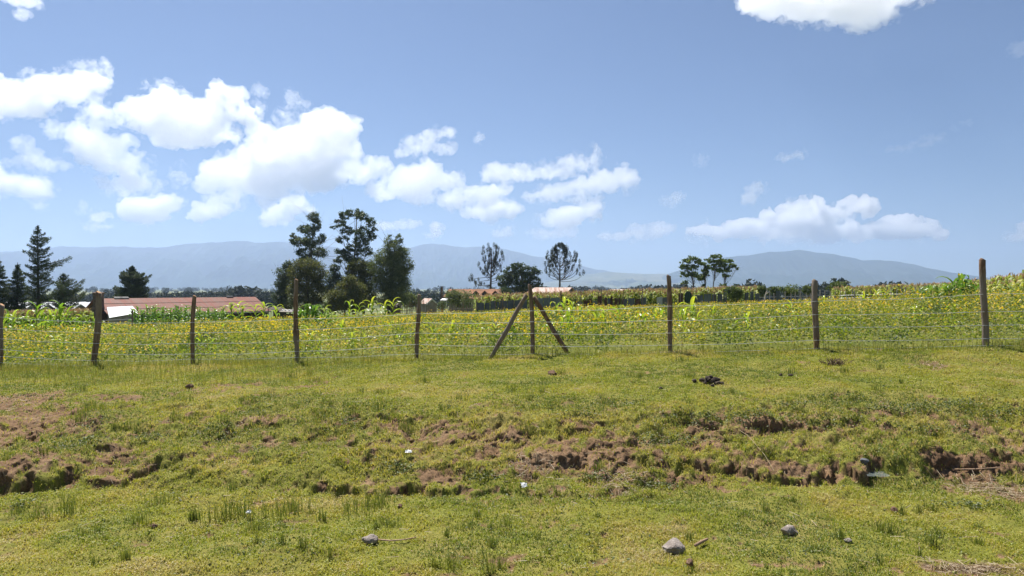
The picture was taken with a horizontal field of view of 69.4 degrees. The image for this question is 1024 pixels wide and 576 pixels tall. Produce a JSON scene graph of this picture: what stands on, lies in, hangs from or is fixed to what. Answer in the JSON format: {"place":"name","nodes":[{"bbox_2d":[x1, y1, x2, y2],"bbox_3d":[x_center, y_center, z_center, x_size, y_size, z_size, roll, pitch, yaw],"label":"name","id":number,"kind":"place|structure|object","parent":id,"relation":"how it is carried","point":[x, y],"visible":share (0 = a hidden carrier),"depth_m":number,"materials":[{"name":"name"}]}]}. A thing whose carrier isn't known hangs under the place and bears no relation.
{"place":"outdoors","nodes":[
{"label":"outdoors","id":0,"kind":"place"},
{"bbox_2d":[0,241,476,288],"bbox_3d":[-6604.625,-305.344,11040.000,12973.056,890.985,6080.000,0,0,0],"label":"mountains","id":1,"kind":"structure","parent":0,"point":[212,265],"depth_m":10185.39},
{"bbox_2d":[376,244,609,288],"bbox_3d":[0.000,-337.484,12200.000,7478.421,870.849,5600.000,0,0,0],"label":"mountains","id":2,"kind":"structure","parent":0,"point":[454,266],"depth_m":11850.36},
{"bbox_2d":[0,289,1023,575],"bbox_3d":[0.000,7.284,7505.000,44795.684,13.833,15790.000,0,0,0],"label":"ground","id":3,"kind":"structure","parent":0,"point":[942,461],"depth_m":8.20,"materials":[{"name":"green plant"}]},
{"bbox_2d":[0,261,12,309],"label":"conifer tree","id":4,"kind":"object","parent":3,"relation":"on","point":[4,294],"visible":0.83,"depth_m":86.19,"materials":[{"name":"green plant"}]},
{"bbox_2d":[5,309,12,332],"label":"maize plant","id":5,"kind":"object","parent":3,"relation":"on","point":[8,320],"visible":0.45,"depth_m":37.16,"materials":[{"name":"green plant"}]},
{"bbox_2d":[3,309,21,336],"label":"maize plant","id":6,"kind":"object","parent":3,"relation":"on","point":[14,319],"visible":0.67,"depth_m":35.50,"materials":[{"name":"green plant"}]},
{"bbox_2d":[6,262,31,310],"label":"conifer tree","id":7,"kind":"object","parent":3,"relation":"on","point":[16,291],"visible":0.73,"depth_m":87.72,"materials":[{"name":"green plant"}]},
{"bbox_2d":[13,312,37,342],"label":"maize plant","id":8,"kind":"object","parent":3,"relation":"on","point":[26,321],"visible":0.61,"depth_m":34.45,"materials":[{"name":"green plant"}]},
{"bbox_2d":[22,301,51,333],"bbox_3d":[-22.295,1.629,34.759,1.376,2.056,0.491,0,0,-7],"label":"maize plant","id":9,"kind":"object","parent":3,"relation":"on","point":[38,312],"visible":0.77,"depth_m":34.73,"materials":[{"name":"green plant"}]},
{"bbox_2d":[30,310,52,336],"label":"maize plant","id":10,"kind":"object","parent":3,"relation":"on","point":[41,316],"visible":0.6,"depth_m":35.20,"materials":[{"name":"green plant"}]},
{"bbox_2d":[19,225,72,309],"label":"conifer tree","id":11,"kind":"object","parent":3,"relation":"on","point":[37,270],"visible":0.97,"depth_m":83.75,"materials":[{"name":"green plant"}]},
{"bbox_2d":[3,307,91,327],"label":"maize field","id":12,"kind":"structure","parent":3,"relation":"on","point":[79,310],"depth_m":55.15,"materials":[{"name":"green plant"}]},
{"bbox_2d":[18,302,89,309],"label":"greenhouse","id":13,"kind":"object","parent":3,"relation":"on","point":[82,305],"visible":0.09,"depth_m":167.13,"materials":[{"name":"plastic"}]},
{"bbox_2d":[45,330,66,353],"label":"maize plant","id":14,"kind":"object","parent":3,"relation":"on","point":[54,341],"visible":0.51,"depth_m":20.94,"materials":[{"name":"green plant"}]},
{"bbox_2d":[49,300,70,333],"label":"maize plant","id":15,"kind":"object","parent":3,"relation":"on","point":[58,310],"visible":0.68,"depth_m":35.93,"materials":[{"name":"green plant"}]},
{"bbox_2d":[52,336,72,357],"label":"maize plant","id":16,"kind":"object","parent":3,"relation":"on","point":[62,347],"visible":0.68,"depth_m":19.57,"materials":[{"name":"green plant"}]},
{"bbox_2d":[44,273,86,309],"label":"conifer tree","id":17,"kind":"object","parent":3,"relation":"on","point":[64,284],"visible":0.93,"depth_m":81.82,"materials":[{"name":"green plant"}]},
{"bbox_2d":[54,306,80,333],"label":"maize plant","id":18,"kind":"object","parent":3,"relation":"on","point":[67,310],"visible":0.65,"depth_m":35.66,"materials":[{"name":"green plant"}]},
{"bbox_2d":[34,310,132,328],"bbox_3d":[-24.940,2.170,42.997,4.474,1.556,6.116,0,0,0],"label":"field fence","id":19,"kind":"object","parent":3,"relation":"on","point":[91,320],"visible":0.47,"depth_m":41.02,"materials":[{"name":"brown wood"}]},
{"bbox_2d":[91,292,105,323],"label":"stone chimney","id":20,"kind":"object","parent":3,"relation":"on","point":[94,308],"visible":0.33,"depth_m":92.12,"materials":[{"name":"grey stone"}]},
{"bbox_2d":[107,306,136,323],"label":"lean to shed","id":21,"kind":"object","parent":3,"relation":"on","point":[114,313],"visible":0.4,"depth_m":90.43,"materials":[{"name":"white metal"}]},
{"bbox_2d":[112,265,151,297],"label":"conifer tree","id":22,"kind":"object","parent":3,"relation":"on","point":[133,281],"visible":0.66,"depth_m":122.98,"materials":[{"name":"green plant"}]},
{"bbox_2d":[86,296,270,323],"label":"farm building","id":23,"kind":"structure","parent":3,"relation":"on","point":[203,302],"depth_m":102.65,"materials":[{"name":"red metal"}]},
{"bbox_2d":[223,303,242,321],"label":"maize plant","id":24,"kind":"object","parent":3,"relation":"on","point":[231,308],"visible":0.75,"depth_m":55.02,"materials":[{"name":"green plant"}]},
{"bbox_2d":[225,301,250,321],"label":"maize plant","id":25,"kind":"object","parent":3,"relation":"on","point":[238,311],"visible":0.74,"depth_m":55.80,"materials":[{"name":"green plant"}]},
{"bbox_2d":[0,285,502,308],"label":"distant woodland","id":26,"kind":"object","parent":3,"relation":"on","point":[262,295],"visible":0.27,"depth_m":490.47,"materials":[{"name":"green plant"}]},
{"bbox_2d":[253,302,272,318],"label":"maize plant","id":27,"kind":"object","parent":3,"relation":"on","point":[264,305],"visible":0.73,"depth_m":57.31,"materials":[{"name":"green plant"}]},
{"bbox_2d":[267,306,285,318],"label":"open shed","id":28,"kind":"structure","parent":3,"relation":"on","point":[279,309],"depth_m":106.55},
{"bbox_2d":[269,304,283,319],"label":"maize plant","id":29,"kind":"object","parent":3,"relation":"on","point":[276,310],"visible":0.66,"depth_m":53.39,"materials":[{"name":"green plant"}]},
{"bbox_2d":[270,260,293,312],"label":"round tree","id":30,"kind":"object","parent":3,"relation":"on","point":[281,284],"visible":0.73,"depth_m":115.27,"materials":[{"name":"green plant"}]},
{"bbox_2d":[279,309,298,317],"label":"open shed","id":31,"kind":"structure","parent":3,"relation":"on","point":[290,311],"depth_m":96.88,"materials":[{"name":"paint"}]},
{"bbox_2d":[300,304,310,324],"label":"maize plant","id":32,"kind":"object","parent":3,"relation":"on","point":[306,314],"visible":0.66,"depth_m":33.06,"materials":[{"name":"green plant"}]},
{"bbox_2d":[284,257,328,312],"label":"round tree","id":33,"kind":"object","parent":3,"relation":"on","point":[309,270],"visible":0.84,"depth_m":111.19,"materials":[{"name":"green plant"}]},
{"bbox_2d":[298,304,326,325],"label":"maize plant","id":34,"kind":"object","parent":3,"relation":"on","point":[313,313],"visible":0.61,"depth_m":33.06,"materials":[{"name":"green plant"}]},
{"bbox_2d":[286,197,342,282],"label":"eucalyptus tree","id":35,"kind":"object","parent":3,"relation":"on","point":[310,243],"visible":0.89,"depth_m":117.59,"materials":[{"name":"green plant"}]},
{"bbox_2d":[309,305,323,324],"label":"maize plant","id":36,"kind":"object","parent":3,"relation":"on","point":[315,308],"visible":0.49,"depth_m":34.58,"materials":[{"name":"green plant"}]},
{"bbox_2d":[315,305,337,323],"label":"maize plant","id":37,"kind":"object","parent":3,"relation":"on","point":[326,316],"visible":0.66,"depth_m":33.12,"materials":[{"name":"green plant"}]},
{"bbox_2d":[324,263,345,313],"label":"round tree","id":38,"kind":"object","parent":3,"relation":"on","point":[334,276],"visible":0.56,"depth_m":118.73,"materials":[{"name":"green plant"}]},
{"bbox_2d":[322,274,369,316],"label":"shrub","id":39,"kind":"object","parent":3,"relation":"on","point":[349,288],"visible":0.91,"depth_m":105.54,"materials":[{"name":"green plant"}]},
{"bbox_2d":[344,300,355,321],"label":"maize plant","id":40,"kind":"object","parent":3,"relation":"on","point":[349,310],"visible":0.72,"depth_m":57.15,"materials":[{"name":"green plant"}]},
{"bbox_2d":[328,200,379,314],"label":"eucalyptus tree","id":41,"kind":"object","parent":3,"relation":"on","point":[359,238],"visible":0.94,"depth_m":119.67,"materials":[{"name":"green plant"}]},
{"bbox_2d":[344,257,377,314],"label":"round tree","id":42,"kind":"object","parent":3,"relation":"on","point":[359,270],"visible":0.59,"depth_m":115.13,"materials":[{"name":"green plant"}]},
{"bbox_2d":[354,326,371,354],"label":"maize plant","id":43,"kind":"object","parent":3,"relation":"on","point":[363,338],"visible":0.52,"depth_m":17.92,"materials":[{"name":"green plant"}]},
{"bbox_2d":[361,534,377,543],"bbox_3d":[-1.196,2.114,6.227,0.155,0.086,0.122,0,0,24],"label":"stone","id":44,"kind":"object","parent":3,"relation":"on","point":[370,538],"visible":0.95,"depth_m":6.18,"materials":[{"name":"grey stone"}]},
{"bbox_2d":[362,296,377,314],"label":"maize plant","id":45,"kind":"object","parent":3,"relation":"on","point":[371,304],"visible":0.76,"depth_m":59.31,"materials":[{"name":"green plant"}]},
{"bbox_2d":[376,300,390,317],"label":"maize plant","id":46,"kind":"object","parent":3,"relation":"on","point":[384,307],"visible":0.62,"depth_m":54.28,"materials":[{"name":"green plant"}]},
{"bbox_2d":[366,230,415,314],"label":"casuarina tree","id":47,"kind":"object","parent":3,"relation":"on","point":[392,272],"visible":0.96,"depth_m":113.45,"materials":[{"name":"green plant"}]},
{"bbox_2d":[378,537,415,540],"bbox_3d":[-0.980,2.118,6.232,0.347,0.021,0.079,0,0,-9],"label":"stick","id":48,"kind":"object","parent":3,"relation":"on","point":[396,539],"visible":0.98,"depth_m":6.21,"materials":[{"name":"brown wood"}]},
{"bbox_2d":[0,285,801,293],"bbox_3d":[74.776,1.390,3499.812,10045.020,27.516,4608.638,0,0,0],"label":"distant woodland","id":49,"kind":"object","parent":3,"relation":"on","point":[151,290],"visible":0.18,"depth_m":1988.93,"materials":[{"name":"green plant"}]},
{"bbox_2d":[400,289,422,313],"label":"shrub","id":50,"kind":"object","parent":3,"relation":"on","point":[411,297],"visible":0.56,"depth_m":121.83,"materials":[{"name":"green plant"}]},
{"bbox_2d":[421,298,437,312],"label":"house","id":51,"kind":"structure","parent":3,"relation":"on","point":[426,301],"depth_m":132.27,"materials":[{"name":"metal"}]},
{"bbox_2d":[420,321,441,350],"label":"maize plant","id":52,"kind":"object","parent":3,"relation":"on","point":[432,329],"visible":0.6,"depth_m":18.15,"materials":[{"name":"green plant"}]},
{"bbox_2d":[394,300,473,314],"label":"stick fence","id":53,"kind":"object","parent":3,"relation":"on","point":[409,310],"visible":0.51,"depth_m":74.27,"materials":[{"name":"brown wood"}]},
{"bbox_2d":[437,300,446,311],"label":"shrub","id":54,"kind":"object","parent":3,"relation":"on","point":[442,303],"visible":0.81,"depth_m":125.73,"materials":[{"name":"green plant"}]},
{"bbox_2d":[442,320,456,342],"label":"maize plant","id":55,"kind":"object","parent":3,"relation":"on","point":[451,325],"visible":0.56,"depth_m":19.48,"materials":[{"name":"green plant"}]},
{"bbox_2d":[445,289,475,311],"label":"shrub","id":56,"kind":"object","parent":3,"relation":"on","point":[453,296],"visible":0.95,"depth_m":111.41,"materials":[{"name":"green plant"}]},
{"bbox_2d":[440,286,501,311],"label":"farmhouse","id":57,"kind":"object","parent":3,"relation":"on","point":[481,292],"visible":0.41,"depth_m":146.79,"materials":[{"name":"orange tile"}]},
{"bbox_2d":[468,242,504,288],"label":"upswept conifer","id":58,"kind":"object","parent":3,"relation":"on","point":[493,261],"visible":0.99,"depth_m":167.93,"materials":[{"name":"green plant"}]},
{"bbox_2d":[483,322,504,347],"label":"maize plant","id":59,"kind":"object","parent":3,"relation":"on","point":[494,329],"visible":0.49,"depth_m":18.12,"materials":[{"name":"green plant"}]},
{"bbox_2d":[499,286,511,293],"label":"shrub","id":60,"kind":"object","parent":3,"relation":"on","point":[505,290],"visible":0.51,"depth_m":139.80,"materials":[{"name":"green plant"}]},
{"bbox_2d":[0,335,1023,575],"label":"grass tufts","id":61,"kind":"object","parent":3,"relation":"on","point":[191,516],"visible":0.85,"depth_m":10.21,"materials":[{"name":"green plant"}]},
{"bbox_2d":[0,344,1023,575],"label":"creeping herbs","id":62,"kind":"object","parent":3,"relation":"on","point":[966,502],"visible":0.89,"depth_m":9.15,"materials":[{"name":"green plant"}]},
{"bbox_2d":[0,258,1023,365],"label":"wire fence","id":63,"kind":"object","parent":3,"relation":"on","point":[985,325],"visible":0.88,"depth_m":14.92,"materials":[{"name":"brown wood"}]},
{"bbox_2d":[0,360,1023,575],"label":"straw","id":64,"kind":"object","parent":3,"relation":"on","point":[976,567],"visible":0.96,"depth_m":7.62,"materials":[{"name":"beige plant"}]},
{"bbox_2d":[3,274,1023,366],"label":"weed crop","id":65,"kind":"object","parent":3,"relation":"on","point":[852,309],"visible":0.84,"depth_m":19.42,"materials":[{"name":"green plant"}]},
{"bbox_2d":[496,262,545,292],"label":"dome tree","id":66,"kind":"object","parent":3,"relation":"on","point":[512,278],"visible":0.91,"depth_m":159.13,"materials":[{"name":"green plant"}]},
{"bbox_2d":[527,287,575,293],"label":"barn","id":67,"kind":"structure","parent":3,"relation":"on","point":[555,289],"depth_m":141.78,"materials":[{"name":"metal"}]},
{"bbox_2d":[551,296,570,317],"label":"maize plant","id":68,"kind":"object","parent":3,"relation":"on","point":[564,302],"visible":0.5,"depth_m":30.01,"materials":[{"name":"green plant"}]},
{"bbox_2d":[543,242,584,286],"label":"upswept conifer","id":69,"kind":"object","parent":3,"relation":"on","point":[564,253],"visible":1,"depth_m":171.83,"materials":[{"name":"green plant"}]},
{"bbox_2d":[566,307,574,342],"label":"maize plant","id":70,"kind":"object","parent":3,"relation":"on","point":[568,315],"visible":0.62,"depth_m":19.01,"materials":[{"name":"green plant"}]},
{"bbox_2d":[583,305,602,330],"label":"maize plant","id":71,"kind":"object","parent":3,"relation":"on","point":[596,315],"visible":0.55,"depth_m":20.50,"materials":[{"name":"green plant"}]},
{"bbox_2d":[473,285,758,312],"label":"maize field","id":72,"kind":"structure","parent":3,"relation":"on","point":[651,295],"depth_m":78.97,"materials":[{"name":"green plant"}]},
{"bbox_2d":[602,305,631,332],"bbox_3d":[3.038,0.957,20.929,1.016,0.964,0.324,0,0,-26],"label":"maize plant","id":73,"kind":"object","parent":3,"relation":"on","point":[618,309],"visible":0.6,"depth_m":20.95,"materials":[{"name":"green plant"}]},
{"bbox_2d":[476,288,779,311],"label":"iron sheet fence","id":74,"kind":"object","parent":3,"relation":"on","point":[502,304],"visible":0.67,"depth_m":75.80,"materials":[{"name":"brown metal"}]},
{"bbox_2d":[628,311,651,339],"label":"maize plant","id":75,"kind":"object","parent":3,"relation":"on","point":[641,315],"visible":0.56,"depth_m":19.11,"materials":[{"name":"green plant"}]},
{"bbox_2d":[662,538,685,554],"bbox_3d":[1.338,2.146,6.124,0.190,0.126,0.214,0,0,33],"label":"stone","id":76,"kind":"object","parent":3,"relation":"on","point":[674,545],"visible":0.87,"depth_m":6.05,"materials":[{"name":"grey stone"}]},
{"bbox_2d":[672,307,696,341],"bbox_3d":[4.120,0.892,17.805,0.298,0.888,0.936,0,0,-11],"label":"maize plant","id":77,"kind":"object","parent":3,"relation":"on","point":[683,312],"visible":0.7,"depth_m":17.77,"materials":[{"name":"green plant"}]},
{"bbox_2d":[678,296,696,337],"bbox_3d":[4.486,0.782,18.943,0.416,1.169,1.115,0,0,5],"label":"maize plant","id":78,"kind":"object","parent":3,"relation":"on","point":[692,305],"visible":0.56,"depth_m":18.87,"materials":[{"name":"green plant"}]},
{"bbox_2d":[679,255,701,287],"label":"slender tree","id":79,"kind":"object","parent":3,"relation":"on","point":[687,267],"visible":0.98,"depth_m":149.81,"materials":[{"name":"green plant"}]},
{"bbox_2d":[687,310,710,339],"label":"maize plant","id":80,"kind":"object","parent":3,"relation":"on","point":[698,319],"visible":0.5,"depth_m":17.69,"materials":[{"name":"green plant"}]},
{"bbox_2d":[694,538,707,546],"bbox_3d":[1.581,2.126,6.177,0.174,0.041,0.031,0,0,-41],"label":"stick","id":81,"kind":"object","parent":3,"relation":"on","point":[698,543],"visible":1,"depth_m":6.16,"materials":[{"name":"beige wood"}]},
{"bbox_2d":[697,258,710,287],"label":"slender tree","id":82,"kind":"object","parent":3,"relation":"on","point":[703,276],"visible":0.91,"depth_m":153.84,"materials":[{"name":"green plant"}]},
{"bbox_2d":[692,375,723,386],"bbox_3d":[2.986,1.399,11.181,0.334,0.166,0.456,0,0,-30],"label":"dung pile","id":83,"kind":"object","parent":3,"relation":"on","point":[711,379],"visible":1,"depth_m":11.14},
{"bbox_2d":[703,254,725,285],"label":"slender tree","id":84,"kind":"object","parent":3,"relation":"on","point":[714,268],"visible":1,"depth_m":148.84,"materials":[{"name":"green plant"}]},
{"bbox_2d":[718,258,743,285],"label":"slender tree","id":85,"kind":"object","parent":3,"relation":"on","point":[728,267],"visible":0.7,"depth_m":151.84,"materials":[{"name":"green plant"}]},
{"bbox_2d":[724,284,743,301],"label":"shrub","id":86,"kind":"object","parent":3,"relation":"on","point":[736,292],"visible":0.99,"depth_m":72.80,"materials":[{"name":"green plant"}]},
{"bbox_2d":[501,277,978,300],"bbox_3d":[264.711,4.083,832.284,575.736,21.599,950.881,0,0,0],"label":"distant woodland","id":87,"kind":"object","parent":3,"relation":"on","point":[822,286],"visible":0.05,"depth_m":407.32,"materials":[{"name":"green plant"}]},
{"bbox_2d":[742,311,751,336],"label":"maize plant","id":88,"kind":"object","parent":3,"relation":"on","point":[747,317],"visible":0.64,"depth_m":18.00,"materials":[{"name":"green plant"}]},
{"bbox_2d":[757,284,770,300],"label":"shrub","id":89,"kind":"object","parent":3,"relation":"on","point":[762,289],"visible":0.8,"depth_m":91.81,"materials":[{"name":"green plant"}]},
{"bbox_2d":[768,285,781,300],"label":"shrub","id":90,"kind":"object","parent":3,"relation":"on","point":[773,289],"visible":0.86,"depth_m":97.99,"materials":[{"name":"green plant"}]},
{"bbox_2d":[779,283,799,298],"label":"shrub","id":91,"kind":"object","parent":3,"relation":"on","point":[792,290],"visible":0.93,"depth_m":91.67,"materials":[{"name":"green plant"}]},
{"bbox_2d":[781,525,797,535],"bbox_3d":[2.424,2.128,6.460,0.134,0.115,0.119,0,0,-29],"label":"stone","id":92,"kind":"object","parent":3,"relation":"on","point":[787,529],"visible":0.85,"depth_m":6.42,"materials":[{"name":"grey stone"}]},
{"bbox_2d":[800,285,811,298],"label":"shrub","id":93,"kind":"object","parent":3,"relation":"on","point":[805,290],"visible":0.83,"depth_m":94.84,"materials":[{"name":"green plant"}]},
{"bbox_2d":[825,280,846,293],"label":"shrub","id":94,"kind":"object","parent":3,"relation":"on","point":[836,284],"visible":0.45,"depth_m":89.80,"materials":[{"name":"green plant"}]},
{"bbox_2d":[819,357,853,365],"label":"dead weed clump","id":95,"kind":"object","parent":3,"relation":"on","point":[833,362],"visible":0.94,"depth_m":12.62,"materials":[{"name":"brown plant"}]},
{"bbox_2d":[769,285,925,301],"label":"hedge","id":96,"kind":"object","parent":3,"relation":"on","point":[830,295],"visible":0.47,"depth_m":76.14,"materials":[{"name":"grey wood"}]},
{"bbox_2d":[906,286,935,307],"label":"maize plant","id":97,"kind":"object","parent":3,"relation":"on","point":[919,291],"visible":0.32,"depth_m":29.62,"materials":[{"name":"green plant"}]},
{"bbox_2d":[829,270,1023,299],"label":"maize field","id":98,"kind":"structure","parent":3,"relation":"on","point":[998,281],"depth_m":76.64,"materials":[{"name":"green plant"}]},
{"bbox_2d":[921,286,952,310],"bbox_3d":[16.471,0.555,28.674,1.221,1.301,0.502,0,0,35],"label":"maize plant","id":99,"kind":"object","parent":3,"relation":"on","point":[937,292],"visible":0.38,"depth_m":28.69,"materials":[{"name":"green plant"}]},
{"bbox_2d":[938,283,968,305],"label":"maize plant","id":100,"kind":"object","parent":3,"relation":"on","point":[952,289],"visible":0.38,"depth_m":28.60,"materials":[{"name":"green plant"}]},
{"bbox_2d":[937,276,976,310],"bbox_3d":[17.742,0.363,29.593,1.583,1.686,0.651,0,0,31],"label":"maize plant","id":101,"kind":"object","parent":3,"relation":"on","point":[953,282],"visible":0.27,"depth_m":29.59,"materials":[{"name":"green plant"}]},
{"bbox_2d":[955,273,976,308],"bbox_3d":[17.747,0.301,29.077,0.745,1.800,1.541,0,0,39],"label":"maize plant","id":102,"kind":"object","parent":3,"relation":"on","point":[960,276],"visible":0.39,"depth_m":29.07,"materials":[{"name":"green plant"}]},
{"bbox_2d":[959,279,973,307],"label":"maize plant","id":103,"kind":"object","parent":3,"relation":"on","point":[963,281],"visible":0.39,"depth_m":28.65,"materials":[{"name":"green plant"}]},
{"bbox_2d":[952,467,999,469],"bbox_3d":[5.114,1.990,8.149,0.498,0.048,0.022,0,0,7],"label":"stick","id":104,"kind":"object","parent":3,"relation":"on","point":[977,468],"visible":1,"depth_m":8.14,"materials":[{"name":"brown wood"}]},
{"bbox_2d":[959,284,992,311],"bbox_3d":[17.928,0.508,28.586,0.518,1.323,1.273,0,0,-20],"label":"maize plant","id":105,"kind":"object","parent":3,"relation":"on","point":[974,287],"visible":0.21,"depth_m":28.61,"materials":[{"name":"green plant"}]},
{"bbox_2d":[0,0,1023,277],"label":"sky","id":106,"kind":"structure","parent":0,"point":[632,136],"materials":[{"name":"blue"}]},
{"bbox_2d":[539,272,707,288],"bbox_3d":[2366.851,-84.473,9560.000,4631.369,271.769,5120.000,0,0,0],"label":"hills","id":107,"kind":"structure","parent":0,"point":[612,280],"depth_m":9212.00,"materials":[{"name":"blue"}]},
{"bbox_2d":[662,250,989,287],"bbox_3d":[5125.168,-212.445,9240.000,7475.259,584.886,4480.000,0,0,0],"label":"mountains","id":108,"kind":"structure","parent":0,"point":[802,268],"depth_m":8940.88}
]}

